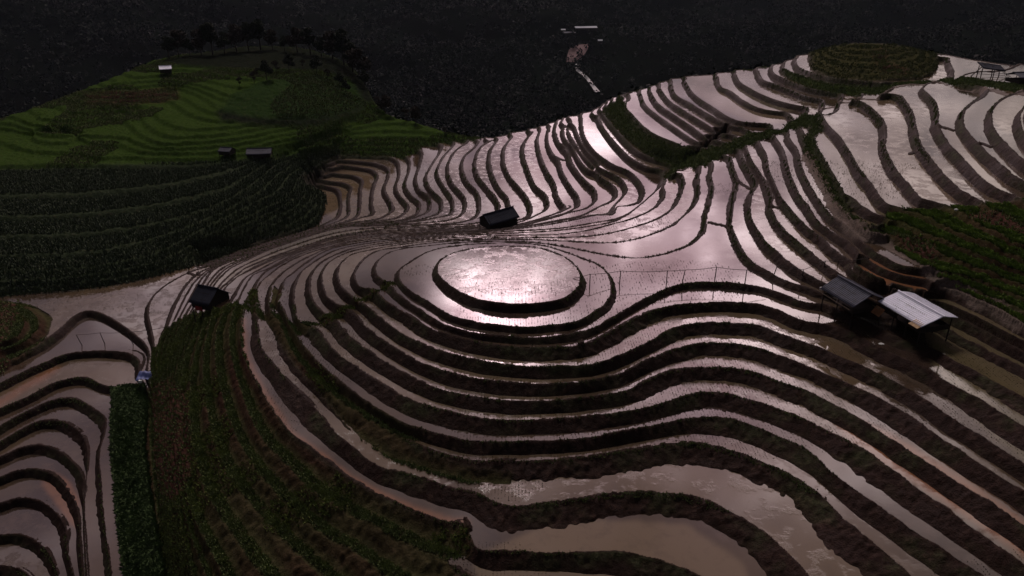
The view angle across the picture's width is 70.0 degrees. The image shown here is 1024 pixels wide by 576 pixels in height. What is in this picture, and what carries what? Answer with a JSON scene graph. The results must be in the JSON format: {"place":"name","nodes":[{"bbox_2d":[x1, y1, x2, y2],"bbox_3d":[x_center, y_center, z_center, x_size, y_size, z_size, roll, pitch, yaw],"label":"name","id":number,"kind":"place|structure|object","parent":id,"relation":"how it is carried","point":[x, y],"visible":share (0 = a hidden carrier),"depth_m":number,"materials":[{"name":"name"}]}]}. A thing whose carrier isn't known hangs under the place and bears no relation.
{"place":"outdoors","nodes":[
{"label":"outdoors","id":0,"kind":"place"},
{"bbox_2d":[0,43,1023,575],"bbox_3d":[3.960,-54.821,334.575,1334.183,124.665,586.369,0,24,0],"label":"terrain","id":1,"kind":"structure","parent":0,"point":[204,119],"depth_m":96.23,"materials":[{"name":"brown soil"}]},
{"bbox_2d":[76,321,185,344],"bbox_3d":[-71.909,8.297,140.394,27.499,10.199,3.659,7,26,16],"label":"wire fence","id":2,"kind":"object","parent":1,"relation":"on","point":[122,332],"visible":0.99,"depth_m":143.66,"materials":[{"name":"brown wood"}]},
{"bbox_2d":[107,381,167,575],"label":"corn plants","id":3,"kind":"object","parent":1,"relation":"on","point":[140,545],"visible":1,"depth_m":108.41,"materials":[{"name":"green plant"}]},
{"bbox_2d":[135,371,151,382],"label":"tarpaulin","id":4,"kind":"object","parent":1,"relation":"on","point":[147,375],"visible":0.8,"depth_m":131.31,"materials":[{"name":"blue plastic"}]},
{"bbox_2d":[159,65,171,74],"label":"field hut","id":5,"kind":"object","parent":1,"relation":"on","point":[166,69],"visible":1,"depth_m":316.60,"materials":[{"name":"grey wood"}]},
{"bbox_2d":[160,36,175,58],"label":"broadleaf tree","id":6,"kind":"object","parent":1,"relation":"on","point":[168,41],"visible":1,"depth_m":340.80,"materials":[{"name":"green plant"}]},
{"bbox_2d":[0,149,339,297],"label":"corn plants","id":7,"kind":"object","parent":1,"relation":"on","point":[78,180],"visible":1,"depth_m":200.74,"materials":[{"name":"green plant"}]},
{"bbox_2d":[169,29,188,56],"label":"broadleaf tree","id":8,"kind":"object","parent":1,"relation":"on","point":[174,34],"visible":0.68,"depth_m":347.41,"materials":[{"name":"green plant"}]},
{"bbox_2d":[182,38,194,55],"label":"broadleaf tree","id":9,"kind":"object","parent":1,"relation":"on","point":[189,46],"visible":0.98,"depth_m":349.26,"materials":[{"name":"green plant"}]},
{"bbox_2d":[190,28,206,54],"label":"broadleaf tree","id":10,"kind":"object","parent":1,"relation":"on","point":[198,43],"visible":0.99,"depth_m":347.25,"materials":[{"name":"green plant"}]},
{"bbox_2d":[198,22,218,54],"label":"broadleaf tree","id":11,"kind":"object","parent":1,"relation":"on","point":[208,36],"visible":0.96,"depth_m":347.13,"materials":[{"name":"green plant"}]},
{"bbox_2d":[189,284,229,322],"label":"field hut","id":12,"kind":"object","parent":1,"relation":"on","point":[205,297],"visible":0.99,"depth_m":127.61,"materials":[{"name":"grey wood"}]},
{"bbox_2d":[215,32,230,53],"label":"broadleaf tree","id":13,"kind":"object","parent":1,"relation":"on","point":[223,38],"visible":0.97,"depth_m":353.14,"materials":[{"name":"green plant"}]},
{"bbox_2d":[217,147,235,157],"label":"field hut","id":14,"kind":"object","parent":1,"relation":"on","point":[228,151],"visible":1,"depth_m":235.94,"materials":[{"name":"grey wood"}]},
{"bbox_2d":[225,23,244,51],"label":"broadleaf tree","id":15,"kind":"object","parent":1,"relation":"on","point":[234,29],"visible":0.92,"depth_m":356.27,"materials":[{"name":"green plant"}]},
{"bbox_2d":[0,279,482,575],"bbox_3d":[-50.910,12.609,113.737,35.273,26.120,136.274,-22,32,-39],"label":"spur grass","id":16,"kind":"structure","parent":1,"relation":"on","point":[167,332],"depth_m":87.61,"materials":[{"name":"green plant"}]},
{"bbox_2d":[240,22,255,50],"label":"broadleaf tree","id":17,"kind":"object","parent":1,"relation":"on","point":[247,29],"visible":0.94,"depth_m":360.72,"materials":[{"name":"green plant"}]},
{"bbox_2d":[250,71,256,82],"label":"broadleaf tree","id":18,"kind":"object","parent":1,"relation":"on","point":[252,73],"visible":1,"depth_m":293.70,"materials":[{"name":"green plant"}]},
{"bbox_2d":[250,19,266,49],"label":"broadleaf tree","id":19,"kind":"object","parent":1,"relation":"on","point":[259,31],"visible":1,"depth_m":361.86,"materials":[{"name":"green plant"}]},
{"bbox_2d":[246,147,273,162],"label":"field hut","id":20,"kind":"object","parent":1,"relation":"on","point":[263,152],"visible":1,"depth_m":240.68,"materials":[{"name":"grey wood"}]},
{"bbox_2d":[259,60,272,79],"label":"broadleaf tree","id":21,"kind":"object","parent":1,"relation":"on","point":[266,67],"visible":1,"depth_m":294.79,"materials":[{"name":"green plant"}]},
{"bbox_2d":[263,29,277,49],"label":"broadleaf tree","id":22,"kind":"object","parent":1,"relation":"on","point":[270,38],"visible":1,"depth_m":365.39,"materials":[{"name":"green plant"}]},
{"bbox_2d":[271,60,279,72],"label":"broadleaf tree","id":23,"kind":"object","parent":1,"relation":"on","point":[274,62],"visible":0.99,"depth_m":308.83,"materials":[{"name":"green plant"}]},
{"bbox_2d":[278,35,288,50],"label":"broadleaf tree","id":24,"kind":"object","parent":1,"relation":"on","point":[283,42],"visible":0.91,"depth_m":360.10,"materials":[{"name":"green plant"}]},
{"bbox_2d":[282,53,295,70],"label":"broadleaf tree","id":25,"kind":"object","parent":1,"relation":"on","point":[287,59],"visible":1,"depth_m":314.40,"materials":[{"name":"green plant"}]},
{"bbox_2d":[285,27,304,51],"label":"broadleaf tree","id":26,"kind":"object","parent":1,"relation":"on","point":[295,40],"visible":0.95,"depth_m":355.81,"materials":[{"name":"green plant"}]},
{"bbox_2d":[299,27,315,54],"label":"broadleaf tree","id":27,"kind":"object","parent":1,"relation":"on","point":[309,39],"visible":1,"depth_m":351.37,"materials":[{"name":"green plant"}]},
{"bbox_2d":[309,54,322,72],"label":"broadleaf tree","id":28,"kind":"object","parent":1,"relation":"on","point":[314,62],"visible":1,"depth_m":315.09,"materials":[{"name":"green plant"}]},
{"bbox_2d":[312,36,324,55],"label":"broadleaf tree","id":29,"kind":"object","parent":1,"relation":"on","point":[318,45],"visible":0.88,"depth_m":350.70,"materials":[{"name":"green plant"}]},
{"bbox_2d":[323,31,335,58],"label":"broadleaf tree","id":30,"kind":"object","parent":1,"relation":"on","point":[329,45],"visible":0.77,"depth_m":346.70,"materials":[{"name":"green plant"}]},
{"bbox_2d":[334,72,343,84],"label":"broadleaf tree","id":31,"kind":"object","parent":1,"relation":"on","point":[338,77],"visible":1,"depth_m":309.90,"materials":[{"name":"green plant"}]},
{"bbox_2d":[333,28,349,64],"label":"broadleaf tree","id":32,"kind":"object","parent":1,"relation":"on","point":[339,38],"visible":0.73,"depth_m":339.86,"materials":[{"name":"green plant"}]},
{"bbox_2d":[340,80,350,93],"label":"broadleaf tree","id":33,"kind":"object","parent":1,"relation":"on","point":[346,85],"visible":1,"depth_m":302.28,"materials":[{"name":"green plant"}]},
{"bbox_2d":[341,42,355,71],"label":"broadleaf tree","id":34,"kind":"object","parent":1,"relation":"on","point":[348,46],"visible":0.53,"depth_m":333.11,"materials":[{"name":"green plant"}]},
{"bbox_2d":[345,47,371,73],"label":"broadleaf tree","id":35,"kind":"object","parent":1,"relation":"on","point":[354,55],"visible":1,"depth_m":325.66,"materials":[{"name":"green plant"}]},
{"bbox_2d":[357,70,369,86],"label":"broadleaf tree","id":36,"kind":"object","parent":1,"relation":"on","point":[363,76],"visible":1,"depth_m":318.46,"materials":[{"name":"green plant"}]},
{"bbox_2d":[377,94,390,112],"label":"broadleaf tree","id":37,"kind":"object","parent":1,"relation":"on","point":[385,102],"visible":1,"depth_m":296.08,"materials":[{"name":"green plant"}]},
{"bbox_2d":[410,106,420,121],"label":"broadleaf tree","id":38,"kind":"object","parent":1,"relation":"on","point":[415,112],"visible":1,"depth_m":285.26,"materials":[{"name":"green plant"}]},
{"bbox_2d":[0,43,939,167],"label":"hill grass","id":39,"kind":"structure","parent":1,"relation":"on","point":[921,53],"depth_m":273.69,"materials":[{"name":"green plant"}]},
{"bbox_2d":[12,160,984,318],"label":"rice seedlings","id":40,"kind":"object","parent":1,"relation":"on","point":[541,228],"visible":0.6,"depth_m":130.69,"materials":[{"name":"green plant"}]},
{"bbox_2d":[477,206,519,228],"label":"field hut","id":41,"kind":"object","parent":1,"relation":"on","point":[505,217],"visible":0.98,"depth_m":152.59,"materials":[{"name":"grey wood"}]},
{"bbox_2d":[439,247,578,293],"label":"rice seedlings","id":42,"kind":"object","parent":1,"relation":"on","point":[510,267],"visible":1,"depth_m":104.97,"materials":[{"name":"green plant"}]},
{"bbox_2d":[0,49,1023,502],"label":"weeds","id":43,"kind":"object","parent":1,"relation":"on","point":[178,393],"visible":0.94,"depth_m":108.21,"materials":[{"name":"green plant"}]},
{"bbox_2d":[5,46,1023,137],"bbox_3d":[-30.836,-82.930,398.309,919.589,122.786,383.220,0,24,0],"label":"rim forest","id":44,"kind":"object","parent":1,"relation":"on","point":[619,93],"depth_m":269.32,"materials":[{"name":"green plant"}]},
{"bbox_2d":[263,315,1023,575],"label":"rice seedlings","id":45,"kind":"object","parent":1,"relation":"on","point":[700,387],"visible":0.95,"depth_m":87.63,"materials":[{"name":"green plant"}]},
{"bbox_2d":[573,267,769,284],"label":"wire fence","id":46,"kind":"object","parent":1,"relation":"on","point":[667,273],"visible":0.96,"depth_m":105.05,"materials":[{"name":"brown wood"}]},
{"bbox_2d":[602,47,1023,233],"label":"bank grass","id":47,"kind":"structure","parent":1,"relation":"on","point":[801,122],"depth_m":180.63,"materials":[{"name":"green plant"}]},
{"bbox_2d":[773,257,869,275],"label":"wire fence","id":48,"kind":"object","parent":1,"relation":"on","point":[815,265],"visible":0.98,"depth_m":104.38,"materials":[{"name":"brown wood"}]},
{"bbox_2d":[817,275,883,328],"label":"field hut","id":49,"kind":"object","parent":1,"relation":"on","point":[850,296],"visible":1,"depth_m":95.22,"materials":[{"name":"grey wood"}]},
{"bbox_2d":[871,290,957,347],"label":"field hut","id":50,"kind":"object","parent":1,"relation":"on","point":[917,313],"visible":0.99,"depth_m":90.22,"materials":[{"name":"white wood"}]},
{"bbox_2d":[883,198,1023,322],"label":"crop plants","id":51,"kind":"object","parent":1,"relation":"on","point":[949,220],"visible":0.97,"depth_m":96.40,"materials":[{"name":"green plant"}]},
{"bbox_2d":[971,62,1010,76],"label":"lean to shelter","id":52,"kind":"object","parent":1,"relation":"on","point":[994,67],"visible":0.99,"depth_m":195.03,"materials":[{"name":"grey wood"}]},
{"bbox_2d":[1004,72,1023,83],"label":"field hut","id":53,"kind":"object","parent":1,"relation":"on","point":[1019,79],"visible":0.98,"depth_m":184.09,"materials":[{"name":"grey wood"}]},
{"bbox_2d":[0,54,1023,575],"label":"water","id":54,"kind":"structure","parent":0,"point":[698,548],"depth_m":107.31,"materials":[{"name":"grey liquid"}]},
{"bbox_2d":[0,0,1023,137],"bbox_3d":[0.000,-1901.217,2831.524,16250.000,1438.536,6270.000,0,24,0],"label":"hills","id":55,"kind":"structure","parent":0,"point":[653,65],"depth_m":985.29,"materials":[{"name":"plant"}]},
{"bbox_2d":[0,0,1023,137],"bbox_3d":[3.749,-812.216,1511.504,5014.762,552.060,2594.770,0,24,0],"label":"forest","id":56,"kind":"object","parent":55,"relation":"on","point":[867,31],"visible":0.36,"depth_m":958.98,"materials":[{"name":"green plant"}]},
{"bbox_2d":[562,31,575,35],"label":"farm building","id":57,"kind":"structure","parent":55,"relation":"on","point":[567,33],"depth_m":1042.62,"materials":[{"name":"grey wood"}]},
{"bbox_2d":[575,26,596,30],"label":"farm building","id":58,"kind":"structure","parent":55,"relation":"on","point":[585,28],"depth_m":1051.08,"materials":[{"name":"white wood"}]},
{"bbox_2d":[566,44,587,61],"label":"bare slope","id":59,"kind":"structure","parent":0,"point":[572,51],"depth_m":992.25,"materials":[{"name":"soil"}]},
{"bbox_2d":[576,64,599,91],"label":"stream","id":60,"kind":"structure","parent":0,"point":[594,87],"depth_m":862.66,"materials":[{"name":"liquid"}]}
]}

